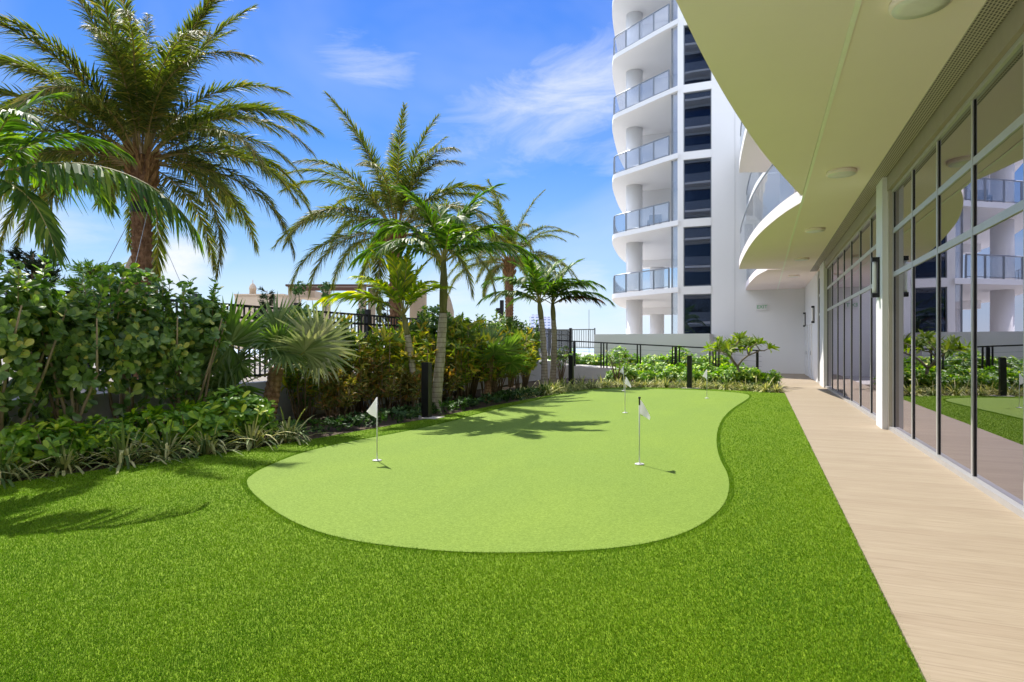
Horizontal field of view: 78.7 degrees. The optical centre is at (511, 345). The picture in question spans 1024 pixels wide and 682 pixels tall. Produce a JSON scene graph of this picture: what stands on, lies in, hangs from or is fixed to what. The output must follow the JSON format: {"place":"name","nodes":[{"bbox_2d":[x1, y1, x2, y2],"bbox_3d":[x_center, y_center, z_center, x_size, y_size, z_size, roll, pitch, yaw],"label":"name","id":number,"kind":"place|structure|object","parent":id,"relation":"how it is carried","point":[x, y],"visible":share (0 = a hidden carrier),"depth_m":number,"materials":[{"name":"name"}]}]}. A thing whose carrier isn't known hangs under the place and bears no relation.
{"place":"outdoors","nodes":[
{"label":"outdoors","id":0,"kind":"place"},
{"bbox_2d":[1,359,355,398],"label":"terrace","id":1,"kind":"structure","parent":0,"point":[262,378],"depth_m":16.59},
{"bbox_2d":[0,243,64,353],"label":"needle tree","id":2,"kind":"object","parent":1,"relation":"on","point":[29,261],"visible":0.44,"depth_m":10.39,"materials":[{"name":"green plant"}]},
{"bbox_2d":[54,258,113,389],"bbox_3d":[-7.088,-0.351,10.465,1.090,2.204,1.141,0,0,38],"label":"needle tree","id":3,"kind":"object","parent":1,"relation":"on","point":[70,283],"visible":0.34,"depth_m":10.41,"materials":[{"name":"green plant"}]},
{"bbox_2d":[0,0,324,388],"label":"date palm","id":4,"kind":"object","parent":1,"relation":"on","point":[140,119],"visible":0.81,"depth_m":13.41,"materials":[{"name":"green plant"}]},
{"bbox_2d":[256,286,275,363],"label":"needle tree","id":5,"kind":"object","parent":1,"relation":"on","point":[271,297],"visible":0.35,"depth_m":21.97,"materials":[{"name":"green plant"}]},
{"bbox_2d":[285,284,426,337],"bbox_3d":[-7.674,-1.074,31.950,6.915,3.828,4.100,0,0,0],"label":"pergola","id":6,"kind":"object","parent":1,"relation":"on","point":[315,294],"visible":0.23,"depth_m":31.00,"materials":[{"name":"beige wood"}]},
{"bbox_2d":[270,90,526,363],"bbox_3d":[-3.542,-3.366,19.639,7.675,8.431,7.931,0,0,22],"label":"date palm","id":7,"kind":"object","parent":1,"relation":"on","point":[391,199],"visible":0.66,"depth_m":19.12,"materials":[{"name":"plant"}]},
{"bbox_2d":[0,0,677,348],"label":"sky","id":8,"kind":"structure","parent":0,"point":[525,90],"materials":[{"name":"blue"}]},
{"bbox_2d":[5,378,782,482],"bbox_3d":[-0.358,1.440,9.836,9.230,0.040,34.000,0,0,22],"label":"planting bed","id":9,"kind":"object","parent":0,"point":[389,421],"visible":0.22,"depth_m":11.08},
{"bbox_2d":[0,430,33,468],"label":"umbrella shrub","id":10,"kind":"object","parent":9,"relation":"on","point":[3,460],"visible":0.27,"depth_m":6.59,"materials":[{"name":"green plant"}]},
{"bbox_2d":[0,253,70,430],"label":"hedge shrub","id":11,"kind":"object","parent":9,"relation":"on","point":[20,322],"visible":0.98,"depth_m":7.14,"materials":[{"name":"green plant"}]},
{"bbox_2d":[0,442,76,488],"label":"striped tuft","id":12,"kind":"object","parent":9,"relation":"on","point":[4,476],"visible":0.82,"depth_m":6.44,"materials":[{"name":"green plant"}]},
{"bbox_2d":[0,416,98,471],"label":"umbrella shrub","id":13,"kind":"object","parent":9,"relation":"on","point":[42,435],"visible":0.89,"depth_m":6.89,"materials":[{"name":"green plant"}]},
{"bbox_2d":[12,434,116,479],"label":"striped tuft","id":14,"kind":"object","parent":9,"relation":"on","point":[65,464],"visible":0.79,"depth_m":6.87,"materials":[{"name":"green plant"}]},
{"bbox_2d":[24,265,128,457],"bbox_3d":[-5.701,0.198,7.920,1.359,2.474,1.133,0,0,-3],"label":"hedge shrub","id":15,"kind":"object","parent":9,"relation":"on","point":[88,321],"visible":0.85,"depth_m":7.73,"materials":[{"name":"green plant"}]},
{"bbox_2d":[0,90,204,272],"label":"feather palm","id":16,"kind":"object","parent":9,"relation":"on","point":[16,149],"visible":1,"depth_m":6.89,"materials":[{"name":"plant"}]},
{"bbox_2d":[69,414,143,460],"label":"umbrella shrub","id":17,"kind":"object","parent":9,"relation":"on","point":[99,431],"visible":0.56,"depth_m":7.53,"materials":[{"name":"green plant"}]},
{"bbox_2d":[74,419,182,472],"bbox_3d":[-4.500,1.379,7.315,1.443,1.057,1.646,0,0,-22],"label":"striped tuft","id":18,"kind":"object","parent":9,"relation":"on","point":[121,452],"visible":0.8,"depth_m":7.33,"materials":[{"name":"green plant"}]},
{"bbox_2d":[85,262,187,427],"bbox_3d":[-5.370,0.136,8.746,1.432,2.606,1.300,0,0,17],"label":"hedge shrub","id":19,"kind":"object","parent":9,"relation":"on","point":[137,338],"visible":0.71,"depth_m":8.54,"materials":[{"name":"green plant"}]},
{"bbox_2d":[111,400,203,451],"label":"umbrella shrub","id":20,"kind":"object","parent":9,"relation":"on","point":[144,421],"visible":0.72,"depth_m":8.12,"materials":[{"name":"green plant"}]},
{"bbox_2d":[107,416,223,465],"bbox_3d":[-4.324,1.350,7.755,1.461,0.995,1.247,0,0,-11],"label":"striped tuft","id":21,"kind":"object","parent":9,"relation":"on","point":[166,443],"visible":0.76,"depth_m":7.74,"materials":[{"name":"green plant"}]},
{"bbox_2d":[138,269,231,409],"bbox_3d":[-4.936,0.155,9.392,1.344,2.565,1.487,0,0,-1],"label":"hedge shrub","id":22,"kind":"object","parent":9,"relation":"on","point":[215,331],"visible":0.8,"depth_m":9.17,"materials":[{"name":"green plant"}]},
{"bbox_2d":[168,394,214,412],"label":"umbrella shrub","id":23,"kind":"object","parent":9,"relation":"on","point":[192,402],"visible":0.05,"depth_m":9.21,"materials":[{"name":"green plant"}]},
{"bbox_2d":[140,422,253,458],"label":"striped tuft","id":24,"kind":"object","parent":9,"relation":"on","point":[203,446],"visible":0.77,"depth_m":8.07,"materials":[{"name":"green plant"}]},
{"bbox_2d":[180,331,223,401],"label":"hedge shrub","id":25,"kind":"object","parent":9,"relation":"on","point":[192,393],"visible":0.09,"depth_m":9.77,"materials":[{"name":"green plant"}]},
{"bbox_2d":[171,401,239,443],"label":"umbrella shrub","id":26,"kind":"object","parent":9,"relation":"on","point":[199,413],"visible":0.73,"depth_m":8.32,"materials":[{"name":"green plant"}]},
{"bbox_2d":[202,384,279,441],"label":"umbrella shrub","id":27,"kind":"object","parent":9,"relation":"on","point":[248,408],"visible":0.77,"depth_m":8.88,"materials":[{"name":"green plant"}]},
{"bbox_2d":[218,410,306,450],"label":"striped tuft","id":28,"kind":"object","parent":9,"relation":"on","point":[254,440],"visible":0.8,"depth_m":8.63,"materials":[{"name":"green plant"}]},
{"bbox_2d":[187,291,362,429],"bbox_3d":[-3.837,0.261,10.097,2.808,2.383,1.322,0,0,-7],"label":"fan palm","id":29,"kind":"object","parent":9,"relation":"on","point":[283,336],"visible":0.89,"depth_m":10.08,"materials":[{"name":"green plant"}]},
{"bbox_2d":[255,407,338,447],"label":"striped tuft","id":30,"kind":"object","parent":9,"relation":"on","point":[285,436],"visible":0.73,"depth_m":9.11,"materials":[{"name":"green plant"}]},
{"bbox_2d":[268,360,330,424],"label":"croton bush","id":31,"kind":"object","parent":9,"relation":"on","point":[290,381],"visible":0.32,"depth_m":11.06,"materials":[{"name":"green plant"}]},
{"bbox_2d":[283,304,337,419],"bbox_3d":[-4.000,0.320,11.977,1.110,2.226,1.223,0,0,-39],"label":"hedge shrub","id":32,"kind":"object","parent":9,"relation":"on","point":[301,398],"visible":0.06,"depth_m":11.87,"materials":[{"name":"green plant"}]},
{"bbox_2d":[311,312,355,415],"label":"hedge shrub","id":33,"kind":"object","parent":9,"relation":"on","point":[350,337],"visible":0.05,"depth_m":12.62,"materials":[{"name":"green plant"}]},
{"bbox_2d":[314,369,356,426],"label":"croton bush","id":34,"kind":"object","parent":9,"relation":"on","point":[330,401],"visible":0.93,"depth_m":10.99,"materials":[{"name":"green plant"}]},
{"bbox_2d":[312,363,371,422],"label":"croton bush","id":35,"kind":"object","parent":9,"relation":"on","point":[354,388],"visible":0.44,"depth_m":11.56,"materials":[{"name":"green plant"}]},
{"bbox_2d":[333,329,391,415],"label":"croton bush","id":36,"kind":"object","parent":9,"relation":"on","point":[364,350],"visible":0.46,"depth_m":12.37,"materials":[{"name":"green plant"}]},
{"bbox_2d":[337,314,404,411],"bbox_3d":[-3.088,0.386,13.407,1.552,2.130,1.266,0,0,-10],"label":"croton bush","id":37,"kind":"object","parent":9,"relation":"on","point":[349,317],"visible":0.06,"depth_m":13.37,"materials":[{"name":"green plant"}]},
{"bbox_2d":[353,355,404,418],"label":"croton bush","id":38,"kind":"object","parent":9,"relation":"on","point":[378,369],"visible":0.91,"depth_m":12.08,"materials":[{"name":"green plant"}]},
{"bbox_2d":[311,249,454,413],"bbox_3d":[-2.678,-0.339,13.000,3.065,3.580,2.010,0,0,-5],"label":"feather palm","id":39,"kind":"object","parent":9,"relation":"on","point":[403,277],"visible":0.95,"depth_m":12.97,"materials":[{"name":"plant"}]},
{"bbox_2d":[364,321,421,412],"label":"croton bush","id":40,"kind":"object","parent":9,"relation":"on","point":[398,338],"visible":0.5,"depth_m":12.98,"materials":[{"name":"green plant"}]},
{"bbox_2d":[11,377,778,472],"bbox_3d":[-0.776,1.281,14.617,5.761,0.382,23.814,0,0,44],"label":"ground cover","id":41,"kind":"object","parent":9,"relation":"on","point":[357,419],"visible":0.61,"depth_m":11.64,"materials":[{"name":"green plant"}]},
{"bbox_2d":[362,328,427,408],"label":"croton bush","id":42,"kind":"object","parent":9,"relation":"on","point":[413,333],"visible":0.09,"depth_m":14.15,"materials":[{"name":"green plant"}]},
{"bbox_2d":[380,365,420,409],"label":"croton bush","id":43,"kind":"object","parent":9,"relation":"on","point":[405,388],"visible":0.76,"depth_m":12.68,"materials":[{"name":"green plant"}]},
{"bbox_2d":[390,336,437,410],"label":"croton bush","id":44,"kind":"object","parent":9,"relation":"on","point":[417,357],"visible":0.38,"depth_m":13.13,"materials":[{"name":"green plant"}]},
{"bbox_2d":[395,307,434,391],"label":"hedge shrub","id":45,"kind":"object","parent":9,"relation":"on","point":[413,328],"visible":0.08,"depth_m":15.43,"materials":[{"name":"green plant"}]},
{"bbox_2d":[411,362,444,419],"bbox_3d":[-1.631,0.887,12.122,0.540,1.125,0.400,0,0,22],"label":"bollard","id":46,"kind":"object","parent":9,"relation":"on","point":[426,390],"visible":0.79,"depth_m":12.07,"materials":[{"name":"black metal"}]},
{"bbox_2d":[417,304,453,384],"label":"hedge shrub","id":47,"kind":"object","parent":9,"relation":"on","point":[433,312],"visible":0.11,"depth_m":16.24,"materials":[{"name":"green plant"}]},
{"bbox_2d":[412,321,468,401],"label":"croton bush","id":48,"kind":"object","parent":9,"relation":"on","point":[421,327],"visible":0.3,"depth_m":15.09,"materials":[{"name":"green plant"}]},
{"bbox_2d":[347,183,545,412],"bbox_3d":[-1.559,-1.031,13.513,3.734,4.982,3.685,0,0,-39],"label":"feather palm","id":49,"kind":"object","parent":9,"relation":"on","point":[445,229],"visible":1,"depth_m":13.22,"materials":[{"name":"plant"}]},
{"bbox_2d":[432,360,462,405],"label":"croton bush","id":50,"kind":"object","parent":9,"relation":"on","point":[449,382],"visible":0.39,"depth_m":14.31,"materials":[{"name":"green plant"}]},
{"bbox_2d":[432,339,480,405],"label":"croton bush","id":51,"kind":"object","parent":9,"relation":"on","point":[464,361],"visible":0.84,"depth_m":14.68,"materials":[{"name":"green plant"}]},
{"bbox_2d":[432,312,483,398],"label":"croton bush","id":52,"kind":"object","parent":9,"relation":"on","point":[457,319],"visible":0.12,"depth_m":16.64,"materials":[{"name":"green plant"}]},
{"bbox_2d":[446,320,487,397],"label":"croton bush","id":53,"kind":"object","parent":9,"relation":"on","point":[476,336],"visible":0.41,"depth_m":15.66,"materials":[{"name":"green plant"}]},
{"bbox_2d":[447,322,531,401],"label":"fan palm","id":54,"kind":"object","parent":9,"relation":"on","point":[511,356],"visible":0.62,"depth_m":15.73,"materials":[{"name":"green plant"}]},
{"bbox_2d":[474,328,507,400],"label":"croton bush","id":55,"kind":"object","parent":9,"relation":"on","point":[493,377],"visible":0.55,"depth_m":15.69,"materials":[{"name":"green plant"}]},
{"bbox_2d":[478,309,508,385],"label":"hedge shrub","id":56,"kind":"object","parent":9,"relation":"on","point":[503,324],"visible":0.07,"depth_m":19.72,"materials":[{"name":"green plant"}]},
{"bbox_2d":[484,346,521,395],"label":"croton bush","id":57,"kind":"object","parent":9,"relation":"on","point":[508,375],"visible":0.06,"depth_m":17.19,"materials":[{"name":"green plant"}]},
{"bbox_2d":[498,315,525,386],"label":"hedge shrub","id":58,"kind":"object","parent":9,"relation":"on","point":[509,322],"visible":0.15,"depth_m":21.27,"materials":[{"name":"green plant"}]},
{"bbox_2d":[509,340,540,388],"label":"croton bush","id":59,"kind":"object","parent":9,"relation":"on","point":[530,354],"visible":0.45,"depth_m":18.28,"materials":[{"name":"green plant"}]},
{"bbox_2d":[511,327,539,387],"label":"croton bush","id":60,"kind":"object","parent":9,"relation":"on","point":[529,338],"visible":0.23,"depth_m":19.39,"materials":[{"name":"green plant"}]},
{"bbox_2d":[513,319,540,380],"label":"hedge shrub","id":61,"kind":"object","parent":9,"relation":"on","point":[536,336],"visible":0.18,"depth_m":22.78,"materials":[{"name":"green plant"}]},
{"bbox_2d":[476,250,600,383],"bbox_3d":[0.958,-0.865,21.911,4.230,4.642,3.334,0,0,-27],"label":"feather palm","id":62,"kind":"object","parent":9,"relation":"on","point":[537,282],"visible":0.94,"depth_m":21.80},
{"bbox_2d":[506,258,615,383],"bbox_3d":[1.899,-0.858,22.601,3.660,4.659,2.643,0,0,35],"label":"feather palm","id":63,"kind":"object","parent":9,"relation":"on","point":[561,288],"visible":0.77,"depth_m":22.46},
{"bbox_2d":[557,350,568,382],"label":"twiggy shrub","id":64,"kind":"object","parent":9,"relation":"on","point":[560,374],"visible":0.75,"depth_m":22.94,"materials":[{"name":"green plant"}]},
{"bbox_2d":[568,355,573,383],"bbox_3d":[2.020,0.887,20.989,0.540,1.125,0.400,0,0,22],"label":"bollard","id":65,"kind":"object","parent":9,"relation":"on","point":[571,367],"visible":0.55,"depth_m":20.94,"materials":[{"name":"black metal"}]},
{"bbox_2d":[605,350,630,380],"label":"twiggy shrub","id":66,"kind":"object","parent":9,"relation":"on","point":[612,363],"visible":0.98,"depth_m":22.47,"materials":[{"name":"green plant"}]},
{"bbox_2d":[615,363,640,382],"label":"umbrella shrub","id":67,"kind":"object","parent":9,"relation":"on","point":[630,373],"visible":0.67,"depth_m":22.82,"materials":[{"name":"green plant"}]},
{"bbox_2d":[634,370,655,381],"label":"umbrella shrub","id":68,"kind":"object","parent":9,"relation":"on","point":[646,375],"visible":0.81,"depth_m":22.47,"materials":[{"name":"green plant"}]},
{"bbox_2d":[660,365,680,383],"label":"umbrella shrub","id":69,"kind":"object","parent":9,"relation":"on","point":[673,373],"visible":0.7,"depth_m":22.50,"materials":[{"name":"green plant"}]},
{"bbox_2d":[682,355,699,388],"bbox_3d":[5.855,0.887,20.464,0.540,1.125,0.400,0,0,22],"label":"bollard","id":70,"kind":"object","parent":9,"relation":"on","point":[689,371],"visible":0.71,"depth_m":20.40,"materials":[{"name":"black metal"}]},
{"bbox_2d":[719,369,752,384],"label":"umbrella shrub","id":71,"kind":"object","parent":9,"relation":"on","point":[734,375],"visible":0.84,"depth_m":21.17,"materials":[{"name":"green plant"}]},
{"bbox_2d":[700,331,779,385],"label":"frangipani tree","id":72,"kind":"object","parent":9,"relation":"on","point":[728,346],"visible":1,"depth_m":21.16,"materials":[{"name":"green plant"}]},
{"bbox_2d":[742,370,765,386],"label":"umbrella shrub","id":73,"kind":"object","parent":9,"relation":"on","point":[754,376],"visible":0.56,"depth_m":21.27,"materials":[{"name":"green plant"}]},
{"bbox_2d":[763,369,784,383],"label":"umbrella shrub","id":74,"kind":"object","parent":9,"relation":"on","point":[770,376],"visible":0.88,"depth_m":21.18,"materials":[{"name":"green plant"}]},
{"bbox_2d":[251,353,593,360],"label":"terrace end","id":75,"kind":"structure","parent":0,"point":[539,360],"depth_m":53.47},
{"bbox_2d":[234,280,302,348],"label":"pavilion","id":76,"kind":"structure","parent":75,"relation":"on","point":[251,297],"depth_m":45.00,"materials":[{"name":"beige stone"}]},
{"bbox_2d":[447,178,577,320],"bbox_3d":[-0.331,-3.285,29.088,6.492,8.270,6.576,0,0,22],"label":"date palm","id":77,"kind":"object","parent":75,"relation":"on","point":[507,269],"visible":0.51,"depth_m":28.87,"materials":[{"name":"plant"}]},
{"bbox_2d":[548,328,594,359],"bbox_3d":[3.106,-0.225,32.405,2.520,3.250,0.142,0,0,22],"label":"grey fence","id":78,"kind":"object","parent":75,"relation":"on","point":[574,338],"visible":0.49,"depth_m":32.22,"materials":[{"name":"metal"}]},
{"bbox_2d":[0,387,929,681],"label":"lawn","id":79,"kind":"structure","parent":0,"point":[478,565],"depth_m":3.60,"materials":[{"name":"plant"}]},
{"bbox_2d":[247,388,748,551],"bbox_3d":[1.750,1.394,12.281,5.285,0.001,16.670,0,0,22],"label":"putting green","id":80,"kind":"object","parent":79,"relation":"on","point":[563,472],"visible":0.97,"depth_m":6.54,"materials":[{"name":"plant"}]},
{"bbox_2d":[367,397,381,460],"bbox_3d":[-1.666,1.038,7.548,0.178,0.825,0.110,0,0,0],"label":"putting flag","id":81,"kind":"object","parent":80,"relation":"on","point":[372,410],"visible":1,"depth_m":7.54,"materials":[{"name":"white fabric"}]},
{"bbox_2d":[635,397,649,464],"bbox_3d":[1.528,1.025,7.312,0.178,0.850,0.110,0,0,0],"label":"putting flag","id":82,"kind":"object","parent":80,"relation":"on","point":[643,411],"visible":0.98,"depth_m":7.31,"materials":[{"name":"fabric"}]},
{"bbox_2d":[777,373,1023,681],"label":"walkway","id":83,"kind":"structure","parent":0,"point":[941,546],"depth_m":4.44,"materials":[{"name":"wood"}]},
{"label":"ground","id":84,"kind":"structure","parent":0,"visible":0},
{"bbox_2d":[5,359,567,448],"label":"garden wall","id":85,"kind":"structure","parent":84,"relation":"on","point":[102,407],"depth_m":9.67,"materials":[{"name":"grey paint"}]},
{"bbox_2d":[0,279,571,390],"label":"picket fence","id":86,"kind":"object","parent":85,"relation":"on","point":[368,316],"visible":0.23,"depth_m":14.66,"materials":[{"name":"black metal"}]},
{"bbox_2d":[578,353,605,365],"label":"umbrella shrub","id":87,"kind":"object","parent":84,"relation":"on","point":[593,359],"visible":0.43,"depth_m":29.71,"materials":[{"name":"green plant"}]},
{"bbox_2d":[556,364,639,378],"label":"ramp","id":88,"kind":"structure","parent":84,"relation":"on","point":[589,371],"depth_m":26.88,"materials":[{"name":"concrete"}]},
{"bbox_2d":[557,340,761,370],"bbox_3d":[5.823,0.572,25.867,8.403,1.655,0.100,0,0,22],"label":"ramp railing","id":89,"kind":"object","parent":88,"relation":"on","point":[672,351],"visible":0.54,"depth_m":25.95,"materials":[{"name":"black metal"}]},
{"bbox_2d":[602,345,635,366],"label":"umbrella shrub","id":90,"kind":"object","parent":84,"relation":"on","point":[617,354],"visible":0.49,"depth_m":29.13,"materials":[{"name":"green plant"}]},
{"bbox_2d":[594,334,712,357],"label":"parapet wall","id":91,"kind":"structure","parent":84,"relation":"on","point":[695,340],"depth_m":30.63,"materials":[{"name":"grey paint"}]},
{"bbox_2d":[641,354,668,366],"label":"umbrella shrub","id":92,"kind":"object","parent":84,"relation":"on","point":[648,359],"visible":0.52,"depth_m":28.70,"materials":[{"name":"green plant"}]},
{"bbox_2d":[662,345,698,366],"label":"umbrella shrub","id":93,"kind":"object","parent":84,"relation":"on","point":[683,358],"visible":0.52,"depth_m":28.40,"materials":[{"name":"green plant"}]},
{"bbox_2d":[612,0,804,374],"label":"residential tower","id":94,"kind":"structure","parent":84,"relation":"on","point":[676,125],"depth_m":32.74,"materials":[{"name":"paint"}]},
{"bbox_2d":[684,294,710,333],"bbox_3d":[9.667,-1.120,32.518,1.400,3.116,0.065,0,0,22],"label":"window","id":95,"kind":"structure","parent":94,"relation":"in","point":[697,307],"depth_m":32.54,"materials":[{"name":"black glass"}]},
{"bbox_2d":[684,226,710,286],"bbox_3d":[9.667,-4.640,32.518,1.400,3.116,0.065,0,0,22],"label":"window","id":96,"kind":"structure","parent":94,"relation":"in","point":[697,240],"depth_m":32.54,"materials":[{"name":"blue glass"}]},
{"bbox_2d":[684,157,710,218],"bbox_3d":[9.667,-8.160,32.518,1.400,3.116,0.065,0,0,22],"label":"window","id":97,"kind":"structure","parent":94,"relation":"in","point":[697,172],"depth_m":32.54,"materials":[{"name":"blue glass"}]},
{"bbox_2d":[684,89,710,151],"bbox_3d":[9.667,-11.680,32.518,1.400,3.116,0.065,0,0,22],"label":"window","id":98,"kind":"structure","parent":94,"relation":"in","point":[697,105],"depth_m":32.54,"materials":[{"name":"blue glass"}]},
{"bbox_2d":[684,25,710,84],"bbox_3d":[9.667,-15.200,32.518,1.400,3.116,0.065,0,0,22],"label":"window","id":99,"kind":"structure","parent":94,"relation":"in","point":[696,70],"depth_m":32.61,"materials":[{"name":"black glass"}]},
{"bbox_2d":[697,354,729,367],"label":"umbrella shrub","id":100,"kind":"object","parent":84,"relation":"on","point":[722,359],"visible":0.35,"depth_m":27.82,"materials":[{"name":"green plant"}]},
{"bbox_2d":[676,0,1023,518],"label":"lounge building","id":101,"kind":"structure","parent":84,"relation":"on","point":[918,123],"depth_m":7.04,"materials":[{"name":"paint"}]},
{"bbox_2d":[805,325,807,375],"bbox_3d":[13.689,0.229,29.043,0.069,2.318,1.060,0,0,22],"label":"door","id":102,"kind":"structure","parent":101,"relation":"in","point":[806,328],"depth_m":28.95,"materials":[{"name":"paint"}]},
{"bbox_2d":[809,323,811,378],"bbox_3d":[12.705,0.229,26.583,0.069,2.318,1.160,0,0,22],"label":"door","id":103,"kind":"structure","parent":101,"relation":"in","point":[810,327],"depth_m":26.58,"materials":[{"name":"paint"}]},
{"bbox_2d":[826,167,856,177],"bbox_3d":[5.283,-2.764,10.004,0.444,0.071,0.444,0,0,22],"label":"ceiling light","id":104,"kind":"object","parent":101,"relation":"attached to","point":[843,172],"visible":1,"depth_m":9.90,"materials":[{"name":"paint"}]},
{"bbox_2d":[825,209,875,420],"bbox_3d":[8.427,-0.575,15.700,0.097,3.950,10.313,0,0,22],"label":"window frame","id":105,"kind":"structure","parent":101,"relation":"in","point":[851,309],"depth_m":14.55,"materials":[{"name":"silver metal"}]},
{"bbox_2d":[871,257,879,297],"bbox_3d":[6.196,-1.160,10.640,0.113,0.680,0.120,0,0,22],"label":"wall lamp","id":106,"kind":"object","parent":101,"relation":"attached to","point":[875,261],"visible":1,"depth_m":10.61,"materials":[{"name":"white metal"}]},
{"bbox_2d":[888,0,952,19],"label":"ceiling light","id":107,"kind":"object","parent":101,"relation":"attached to","point":[905,9],"visible":1,"depth_m":5.05,"materials":[{"name":"paint"}]},
{"bbox_2d":[889,32,1023,518],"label":"window frame","id":108,"kind":"structure","parent":101,"relation":"in","point":[958,211],"depth_m":6.50,"materials":[{"name":"silver metal"}]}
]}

